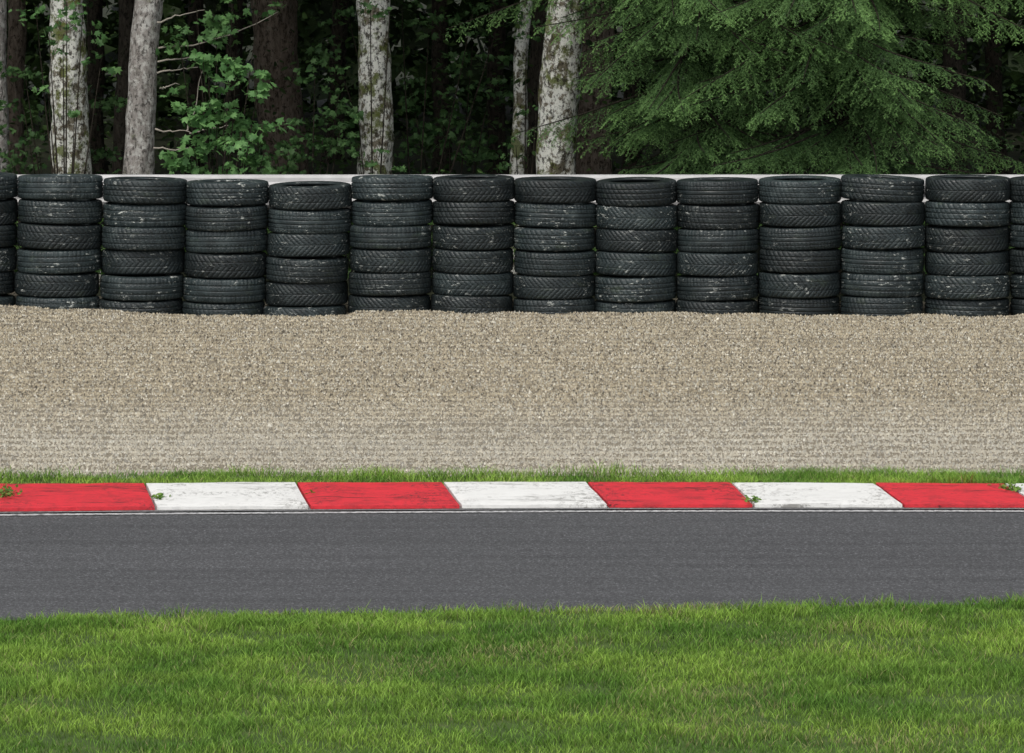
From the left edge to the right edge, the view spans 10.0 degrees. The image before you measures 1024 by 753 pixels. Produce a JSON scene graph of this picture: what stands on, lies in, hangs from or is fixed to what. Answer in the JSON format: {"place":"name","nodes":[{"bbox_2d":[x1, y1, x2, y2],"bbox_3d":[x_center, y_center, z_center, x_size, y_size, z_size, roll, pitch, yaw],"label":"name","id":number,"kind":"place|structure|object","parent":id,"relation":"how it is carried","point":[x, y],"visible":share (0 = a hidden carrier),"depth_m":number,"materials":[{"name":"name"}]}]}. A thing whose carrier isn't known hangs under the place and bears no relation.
{"place":"outdoors","nodes":[
{"label":"outdoors","id":0,"kind":"place"},
{"bbox_2d":[0,459,1023,486],"bbox_3d":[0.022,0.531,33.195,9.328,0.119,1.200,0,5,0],"label":"kerb grass","id":1,"kind":"structure","parent":0,"point":[820,475],"depth_m":33.17,"materials":[{"name":"green plant"}]},
{"bbox_2d":[0,509,1023,620],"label":"road","id":2,"kind":"structure","parent":0,"point":[338,562],"depth_m":29.71,"materials":[{"name":"grey asphalt"}]},
{"bbox_2d":[13,0,1023,512],"bbox_3d":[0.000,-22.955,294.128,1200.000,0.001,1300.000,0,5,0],"label":"ground","id":3,"kind":"structure","parent":0,"point":[617,158],"depth_m":71.13,"materials":[{"name":"soil"}]},
{"bbox_2d":[7,0,26,222],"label":"deciduous tree","id":4,"kind":"object","parent":3,"relation":"on","point":[17,40],"visible":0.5,"depth_m":56.90,"materials":[{"name":"brown plant"}]},
{"bbox_2d":[0,61,127,173],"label":"leafy shrub","id":5,"kind":"object","parent":3,"relation":"on","point":[119,101],"visible":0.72,"depth_m":49.51,"materials":[{"name":"green plant"}]},
{"bbox_2d":[8,0,121,173],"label":"maple sapling","id":6,"kind":"object","parent":3,"relation":"on","point":[112,70],"visible":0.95,"depth_m":48.28,"materials":[{"name":"green plant"}]},
{"bbox_2d":[48,0,100,284],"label":"deciduous tree","id":7,"kind":"object","parent":3,"relation":"on","point":[73,58],"visible":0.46,"depth_m":48.87,"materials":[{"name":"grey plant"}]},
{"bbox_2d":[123,0,278,173],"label":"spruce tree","id":8,"kind":"object","parent":3,"relation":"on","point":[140,147],"visible":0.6,"depth_m":48.09,"materials":[{"name":"grey plant"}]},
{"bbox_2d":[159,48,293,173],"bbox_3d":[-2.339,-1.605,46.908,1.148,2.050,0.921,2,5,17],"label":"maple sapling","id":9,"kind":"object","parent":3,"relation":"on","point":[200,122],"visible":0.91,"depth_m":46.87,"materials":[{"name":"green plant"}]},
{"bbox_2d":[250,0,308,173],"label":"spruce tree","id":10,"kind":"object","parent":3,"relation":"on","point":[275,34],"visible":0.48,"depth_m":57.28,"materials":[{"name":"brown plant"}]},
{"bbox_2d":[249,56,363,173],"bbox_3d":[-1.739,-1.754,49.311,0.996,1.911,0.976,0,5,0],"label":"leafy shrub","id":11,"kind":"object","parent":3,"relation":"on","point":[285,147],"visible":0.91,"depth_m":49.19,"materials":[{"name":"green plant"}]},
{"bbox_2d":[356,0,393,173],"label":"deciduous tree","id":12,"kind":"object","parent":3,"relation":"on","point":[379,34],"visible":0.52,"depth_m":49.47,"materials":[{"name":"grey plant"}]},
{"bbox_2d":[305,0,531,227],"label":"leafy shrub","id":13,"kind":"object","parent":3,"relation":"on","point":[348,11],"visible":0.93,"depth_m":49.95,"materials":[{"name":"green plant"}]},
{"bbox_2d":[394,47,513,173],"bbox_3d":[-0.480,-1.866,50.397,1.139,1.938,1.101,1,5,15],"label":"leafy shrub","id":14,"kind":"object","parent":3,"relation":"on","point":[479,155],"visible":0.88,"depth_m":50.47,"materials":[{"name":"green plant"}]},
{"bbox_2d":[0,292,1023,486],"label":"gravel trap","id":15,"kind":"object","parent":3,"relation":"on","point":[718,449],"visible":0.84,"depth_m":38.65,"materials":[{"name":"beige gravel"}]},
{"bbox_2d":[15,295,99,309],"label":"tyre","id":16,"kind":"object","parent":15,"relation":"on","point":[88,302],"visible":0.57,"depth_m":45.17,"materials":[{"name":"rubber"}]},
{"bbox_2d":[14,271,98,297],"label":"tyre","id":17,"kind":"object","parent":16,"relation":"on","point":[60,285],"visible":0.94,"depth_m":45.17,"materials":[{"name":"rubber"}]},
{"bbox_2d":[17,247,101,273],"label":"tyre","id":18,"kind":"object","parent":17,"relation":"on","point":[36,261],"visible":0.92,"depth_m":45.15,"materials":[{"name":"rubber"}]},
{"bbox_2d":[17,222,101,249],"bbox_3d":[-3.510,-1.099,45.413,0.665,0.190,0.661,1,6,-3],"label":"tyre","id":19,"kind":"object","parent":18,"relation":"on","point":[61,236],"visible":0.92,"depth_m":45.14,"materials":[{"name":"rubber"}]},
{"bbox_2d":[18,199,102,223],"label":"tyre","id":20,"kind":"object","parent":19,"relation":"on","point":[87,211],"visible":0.94,"depth_m":45.12,"materials":[{"name":"rubber"}]},
{"bbox_2d":[17,174,102,199],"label":"tyre","id":21,"kind":"object","parent":20,"relation":"on","point":[59,186],"visible":1,"depth_m":45.10,"materials":[{"name":"rubber"}]},
{"bbox_2d":[98,298,182,314],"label":"tyre","id":22,"kind":"object","parent":15,"relation":"on","point":[172,306],"visible":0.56,"depth_m":45.19,"materials":[{"name":"rubber"}]},
{"bbox_2d":[100,273,183,300],"bbox_3d":[-2.873,-0.706,45.443,0.656,0.187,0.655,-4,7,-29],"label":"tyre","id":23,"kind":"object","parent":22,"relation":"on","point":[152,287],"visible":0.92,"depth_m":45.17,"materials":[{"name":"rubber"}]},
{"bbox_2d":[101,248,184,274],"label":"tyre","id":24,"kind":"object","parent":23,"relation":"on","point":[127,262],"visible":0.93,"depth_m":45.18,"materials":[{"name":"rubber"}]},
{"bbox_2d":[102,225,185,250],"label":"tyre","id":25,"kind":"object","parent":24,"relation":"on","point":[142,238],"visible":0.93,"depth_m":45.12,"materials":[{"name":"rubber"}]},
{"bbox_2d":[103,202,187,226],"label":"tyre","id":26,"kind":"object","parent":25,"relation":"on","point":[140,215],"visible":0.93,"depth_m":45.13,"materials":[{"name":"rubber"}]},
{"bbox_2d":[103,176,186,203],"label":"tyre","id":27,"kind":"object","parent":26,"relation":"on","point":[146,190],"visible":1,"depth_m":45.10,"materials":[{"name":"rubber"}]},
{"bbox_2d":[182,300,264,315],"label":"tyre","id":28,"kind":"object","parent":15,"relation":"on","point":[222,309],"visible":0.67,"depth_m":45.21,"materials":[{"name":"rubber"}]},
{"bbox_2d":[183,276,265,302],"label":"tyre","id":29,"kind":"object","parent":28,"relation":"on","point":[220,290],"visible":0.93,"depth_m":45.18,"materials":[{"name":"rubber"}]},
{"bbox_2d":[183,251,266,278],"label":"tyre","id":30,"kind":"object","parent":29,"relation":"on","point":[228,265],"visible":0.93,"depth_m":45.16,"materials":[{"name":"rubber"}]},
{"bbox_2d":[185,228,267,252],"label":"tyre","id":31,"kind":"object","parent":30,"relation":"on","point":[244,241],"visible":0.94,"depth_m":45.15,"materials":[{"name":"rubber"}]},
{"bbox_2d":[185,204,267,230],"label":"tyre","id":32,"kind":"object","parent":31,"relation":"on","point":[223,218],"visible":0.94,"depth_m":45.11,"materials":[{"name":"rubber"}]},
{"bbox_2d":[186,179,268,205],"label":"tyre","id":33,"kind":"object","parent":32,"relation":"on","point":[224,192],"visible":1,"depth_m":45.12,"materials":[{"name":"rubber"}]},
{"bbox_2d":[263,304,345,316],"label":"tyre","id":34,"kind":"object","parent":15,"relation":"on","point":[304,311],"visible":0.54,"depth_m":45.20,"materials":[{"name":"rubber"}]},
{"bbox_2d":[265,280,347,306],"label":"tyre","id":35,"kind":"object","parent":34,"relation":"on","point":[292,294],"visible":0.91,"depth_m":45.20,"materials":[{"name":"rubber"}]},
{"bbox_2d":[265,255,347,283],"bbox_3d":[-1.594,-0.842,45.428,0.644,0.190,0.646,4,8,26],"label":"tyre","id":36,"kind":"object","parent":35,"relation":"on","point":[313,270],"visible":0.91,"depth_m":45.16,"materials":[{"name":"rubber"}]},
{"bbox_2d":[267,232,349,256],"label":"tyre","id":37,"kind":"object","parent":36,"relation":"on","point":[302,245],"visible":0.95,"depth_m":45.15,"materials":[{"name":"rubber"}]},
{"bbox_2d":[268,207,351,233],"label":"tyre","id":38,"kind":"object","parent":37,"relation":"on","point":[332,221],"visible":0.91,"depth_m":45.14,"materials":[{"name":"rubber"}]},
{"bbox_2d":[269,181,351,209],"bbox_3d":[-1.565,-1.405,45.379,0.648,0.184,0.652,-3,7,-16],"label":"tyre","id":39,"kind":"object","parent":38,"relation":"on","point":[310,195],"visible":1,"depth_m":45.12,"materials":[{"name":"rubber"}]},
{"bbox_2d":[348,294,430,313],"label":"tyre","id":40,"kind":"object","parent":15,"relation":"on","point":[391,303],"visible":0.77,"depth_m":45.21,"materials":[{"name":"rubber"}]},
{"bbox_2d":[349,271,431,295],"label":"tyre","id":41,"kind":"object","parent":40,"relation":"on","point":[383,284],"visible":0.93,"depth_m":45.17,"materials":[{"name":"rubber"}]},
{"bbox_2d":[350,247,431,272],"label":"tyre","id":42,"kind":"object","parent":41,"relation":"on","point":[416,260],"visible":0.91,"depth_m":45.16,"materials":[{"name":"rubber"}]},
{"bbox_2d":[349,224,431,248],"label":"tyre","id":43,"kind":"object","parent":42,"relation":"on","point":[397,237],"visible":0.94,"depth_m":45.13,"materials":[{"name":"rubber"}]},
{"bbox_2d":[351,199,432,226],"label":"tyre","id":44,"kind":"object","parent":43,"relation":"on","point":[376,213],"visible":0.95,"depth_m":45.15,"materials":[{"name":"rubber"}]},
{"bbox_2d":[351,174,432,200],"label":"tyre","id":45,"kind":"object","parent":44,"relation":"on","point":[395,187],"visible":1,"depth_m":45.12,"materials":[{"name":"rubber"}]},
{"bbox_2d":[430,294,512,313],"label":"tyre","id":46,"kind":"object","parent":15,"relation":"on","point":[472,304],"visible":0.81,"depth_m":45.18,"materials":[{"name":"rubber"}]},
{"bbox_2d":[432,271,513,295],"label":"tyre","id":47,"kind":"object","parent":46,"relation":"on","point":[455,284],"visible":0.92,"depth_m":45.19,"materials":[{"name":"rubber"}]},
{"bbox_2d":[432,247,512,273],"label":"tyre","id":48,"kind":"object","parent":47,"relation":"on","point":[473,261],"visible":0.93,"depth_m":45.17,"materials":[{"name":"rubber"}]},
{"bbox_2d":[432,223,513,249],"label":"tyre","id":49,"kind":"object","parent":48,"relation":"on","point":[474,237],"visible":0.93,"depth_m":45.16,"materials":[{"name":"rubber"}]},
{"bbox_2d":[432,200,514,224],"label":"tyre","id":50,"kind":"object","parent":49,"relation":"on","point":[474,213],"visible":0.96,"depth_m":45.13,"materials":[{"name":"rubber"}]},
{"bbox_2d":[433,174,514,201],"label":"tyre","id":51,"kind":"object","parent":50,"relation":"on","point":[474,188],"visible":1,"depth_m":45.12,"materials":[{"name":"rubber"}]},
{"bbox_2d":[513,297,594,313],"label":"tyre","id":52,"kind":"object","parent":15,"relation":"on","point":[584,305],"visible":0.59,"depth_m":45.19,"materials":[{"name":"rubber"}]},
{"bbox_2d":[513,273,594,299],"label":"tyre","id":53,"kind":"object","parent":52,"relation":"on","point":[548,288],"visible":0.92,"depth_m":45.18,"materials":[{"name":"rubber"}]},
{"bbox_2d":[514,249,595,276],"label":"tyre","id":54,"kind":"object","parent":53,"relation":"on","point":[556,264],"visible":0.91,"depth_m":45.16,"materials":[{"name":"rubber"}]},
{"bbox_2d":[514,226,594,251],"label":"tyre","id":55,"kind":"object","parent":54,"relation":"on","point":[527,238],"visible":0.94,"depth_m":45.14,"materials":[{"name":"rubber"}]},
{"bbox_2d":[514,201,595,227],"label":"tyre","id":56,"kind":"object","parent":55,"relation":"on","point":[571,215],"visible":0.94,"depth_m":45.14,"materials":[{"name":"rubber"}]},
{"bbox_2d":[514,176,595,203],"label":"tyre","id":57,"kind":"object","parent":56,"relation":"on","point":[555,189],"visible":1,"depth_m":45.12,"materials":[{"name":"rubber"}]},
{"bbox_2d":[594,299,675,312],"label":"tyre","id":58,"kind":"object","parent":15,"relation":"on","point":[639,307],"visible":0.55,"depth_m":45.23,"materials":[{"name":"rubber"}]},
{"bbox_2d":[594,274,676,301],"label":"tyre","id":59,"kind":"object","parent":58,"relation":"on","point":[611,288],"visible":0.92,"depth_m":45.19,"materials":[{"name":"rubber"}]},
{"bbox_2d":[676,299,757,314],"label":"tyre","id":60,"kind":"object","parent":15,"relation":"on","point":[730,307],"visible":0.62,"depth_m":45.19,"materials":[{"name":"rubber"}]},
{"bbox_2d":[676,274,757,300],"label":"tyre","id":61,"kind":"object","parent":60,"relation":"on","point":[703,288],"visible":0.97,"depth_m":45.18,"materials":[{"name":"rubber"}]},
{"bbox_2d":[676,251,757,276],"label":"tyre","id":62,"kind":"object","parent":61,"relation":"on","point":[721,264],"visible":0.94,"depth_m":45.15,"materials":[{"name":"rubber"}]},
{"bbox_2d":[677,228,758,252],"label":"tyre","id":63,"kind":"object","parent":62,"relation":"on","point":[714,241],"visible":0.96,"depth_m":45.15,"materials":[{"name":"rubber"}]},
{"bbox_2d":[677,203,759,229],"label":"tyre","id":64,"kind":"object","parent":63,"relation":"on","point":[721,217],"visible":0.93,"depth_m":45.14,"materials":[{"name":"rubber"}]},
{"bbox_2d":[676,177,758,204],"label":"tyre","id":65,"kind":"object","parent":64,"relation":"on","point":[717,190],"visible":1,"depth_m":45.12,"materials":[{"name":"rubber"}]},
{"bbox_2d":[757,295,839,315],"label":"tyre","id":66,"kind":"object","parent":15,"relation":"on","point":[809,306],"visible":0.78,"depth_m":45.21,"materials":[{"name":"rubber"}]},
{"bbox_2d":[758,270,839,297],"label":"tyre","id":67,"kind":"object","parent":66,"relation":"on","point":[795,285],"visible":0.92,"depth_m":45.18,"materials":[{"name":"rubber"}]},
{"bbox_2d":[758,248,840,272],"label":"tyre","id":68,"kind":"object","parent":67,"relation":"on","point":[814,261],"visible":0.91,"depth_m":45.16,"materials":[{"name":"rubber"}]},
{"bbox_2d":[758,225,841,250],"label":"tyre","id":69,"kind":"object","parent":68,"relation":"on","point":[795,238],"visible":0.92,"depth_m":45.15,"materials":[{"name":"rubber"}]},
{"bbox_2d":[759,202,841,226],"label":"tyre","id":70,"kind":"object","parent":69,"relation":"on","point":[802,215],"visible":0.93,"depth_m":45.13,"materials":[{"name":"rubber"}]},
{"bbox_2d":[758,175,840,203],"bbox_3d":[2.234,-1.449,45.395,0.646,0.184,0.643,-1,7,-9],"label":"tyre","id":71,"kind":"object","parent":70,"relation":"on","point":[799,189],"visible":1,"depth_m":45.14,"materials":[{"name":"rubber"}]},
{"bbox_2d":[840,295,922,316],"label":"tyre","id":72,"kind":"object","parent":15,"relation":"on","point":[870,306],"visible":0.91,"depth_m":45.18,"materials":[{"name":"rubber"}]},
{"bbox_2d":[840,271,923,297],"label":"tyre","id":73,"kind":"object","parent":72,"relation":"on","point":[884,285],"visible":0.94,"depth_m":45.17,"materials":[{"name":"rubber"}]},
{"bbox_2d":[840,247,923,273],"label":"tyre","id":74,"kind":"object","parent":73,"relation":"on","point":[886,261],"visible":0.93,"depth_m":45.17,"materials":[{"name":"rubber"}]},
{"bbox_2d":[841,224,924,248],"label":"tyre","id":75,"kind":"object","parent":74,"relation":"on","point":[876,237],"visible":0.95,"depth_m":45.13,"materials":[{"name":"rubber"}]},
{"bbox_2d":[841,199,924,225],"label":"tyre","id":76,"kind":"object","parent":75,"relation":"on","point":[860,212],"visible":0.98,"depth_m":45.12,"materials":[{"name":"rubber"}]},
{"bbox_2d":[841,174,924,201],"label":"tyre","id":77,"kind":"object","parent":76,"relation":"on","point":[877,188],"visible":1,"depth_m":45.13,"materials":[{"name":"rubber"}]},
{"bbox_2d":[924,297,1009,316],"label":"tyre","id":78,"kind":"object","parent":15,"relation":"on","point":[985,307],"visible":0.68,"depth_m":45.20,"materials":[{"name":"rubber"}]},
{"bbox_2d":[924,274,1009,299],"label":"tyre","id":79,"kind":"object","parent":78,"relation":"on","point":[967,287],"visible":0.93,"depth_m":45.15,"materials":[{"name":"rubber"}]},
{"bbox_2d":[925,250,1009,275],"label":"tyre","id":80,"kind":"object","parent":79,"relation":"on","point":[969,264],"visible":0.94,"depth_m":45.18,"materials":[{"name":"rubber"}]},
{"bbox_2d":[924,224,1008,252],"bbox_3d":[3.532,-1.082,45.427,0.661,0.193,0.662,3,8,32],"label":"tyre","id":81,"kind":"object","parent":80,"relation":"on","point":[950,239],"visible":0.91,"depth_m":45.15,"materials":[{"name":"rubber"}]},
{"bbox_2d":[925,200,1009,226],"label":"tyre","id":82,"kind":"object","parent":81,"relation":"on","point":[986,214],"visible":0.94,"depth_m":45.10,"materials":[{"name":"rubber"}]},
{"bbox_2d":[925,174,1010,202],"bbox_3d":[3.537,-1.458,45.367,0.663,0.185,0.661,3,6,24],"label":"tyre","id":83,"kind":"object","parent":82,"relation":"on","point":[964,188],"visible":1,"depth_m":45.10,"materials":[{"name":"rubber"}]},
{"bbox_2d":[0,587,1023,752],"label":"verge","id":84,"kind":"structure","parent":3,"relation":"on","point":[755,719],"depth_m":24.68,"materials":[{"name":"green plant"}]},
{"bbox_2d":[0,499,1023,512],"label":"kerb footing","id":85,"kind":"object","parent":3,"relation":"on","point":[752,507],"visible":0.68,"depth_m":31.93,"materials":[{"name":"concrete"}]},
{"bbox_2d":[0,483,154,510],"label":"kerb block","id":86,"kind":"structure","parent":85,"relation":"on","point":[76,496],"depth_m":32.16,"materials":[{"name":"red paint"}]},
{"bbox_2d":[146,482,307,509],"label":"kerb block","id":87,"kind":"structure","parent":85,"relation":"on","point":[234,495],"depth_m":32.24,"materials":[{"name":"white paint"}]},
{"bbox_2d":[297,482,459,508],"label":"kerb block","id":88,"kind":"structure","parent":85,"relation":"on","point":[381,495],"depth_m":32.26,"materials":[{"name":"red paint"}]},
{"bbox_2d":[444,482,606,507],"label":"kerb block","id":89,"kind":"structure","parent":85,"relation":"on","point":[524,494],"depth_m":32.30,"materials":[{"name":"white paint"}]},
{"bbox_2d":[588,482,751,507],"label":"kerb block","id":90,"kind":"structure","parent":85,"relation":"on","point":[668,494],"depth_m":32.30,"materials":[{"name":"red paint"}]},
{"bbox_2d":[732,482,901,507],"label":"kerb block","id":91,"kind":"structure","parent":85,"relation":"on","point":[806,495],"depth_m":32.27,"materials":[{"name":"white paint"}]},
{"bbox_2d":[876,483,1023,507],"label":"kerb block","id":92,"kind":"structure","parent":85,"relation":"on","point":[941,495],"depth_m":32.27,"materials":[{"name":"red paint"}]},
{"bbox_2d":[6,0,1023,269],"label":"undergrowth","id":93,"kind":"object","parent":3,"relation":"on","point":[400,112],"visible":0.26,"depth_m":60.09,"materials":[{"name":"green plant"}]},
{"bbox_2d":[6,0,1023,140],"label":"background wood","id":94,"kind":"object","parent":3,"relation":"on","point":[314,33],"visible":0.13,"depth_m":75.66,"materials":[{"name":"green plant"}]},
{"bbox_2d":[14,174,1023,213],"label":"guardrail","id":95,"kind":"object","parent":3,"relation":"on","point":[281,178],"visible":0.15,"depth_m":45.88,"materials":[{"name":"metal"}]},
{"bbox_2d":[536,0,584,173],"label":"deciduous tree","id":96,"kind":"object","parent":3,"relation":"on","point":[558,99],"visible":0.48,"depth_m":48.74,"materials":[{"name":"grey plant"}]},
{"bbox_2d":[576,0,614,250],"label":"spruce tree","id":97,"kind":"object","parent":3,"relation":"on","point":[596,161],"visible":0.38,"depth_m":51.87,"materials":[{"name":"brown plant"}]},
{"bbox_2d":[445,0,887,173],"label":"spruce tree","id":98,"kind":"object","parent":3,"relation":"on","point":[701,61],"visible":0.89,"depth_m":47.56,"materials":[{"name":"green plant"}]},
{"bbox_2d":[576,0,1023,293],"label":"spruce tree","id":99,"kind":"object","parent":3,"relation":"on","point":[842,24],"visible":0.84,"depth_m":47.35,"materials":[{"name":"green plant"}]},
{"bbox_2d":[941,0,969,173],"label":"spruce tree","id":100,"kind":"object","parent":3,"relation":"on","point":[957,90],"visible":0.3,"depth_m":54.37,"materials":[{"name":"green plant"}]},
{"bbox_2d":[595,227,677,252],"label":"tyre","id":101,"kind":"object","parent":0,"point":[639,241],"visible":0.98,"depth_m":45.15,"materials":[{"name":"rubber"}]},
{"bbox_2d":[596,204,676,229],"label":"tyre","id":102,"kind":"object","parent":101,"relation":"on","point":[660,217],"visible":0.93,"depth_m":45.14,"materials":[{"name":"rubber"}]},
{"bbox_2d":[596,177,676,206],"bbox_3d":[0.963,-1.435,45.378,0.637,0.185,0.636,-5,8,-32],"label":"tyre","id":103,"kind":"object","parent":102,"relation":"on","point":[635,191],"visible":1,"depth_m":45.12,"materials":[{"name":"rubber"}]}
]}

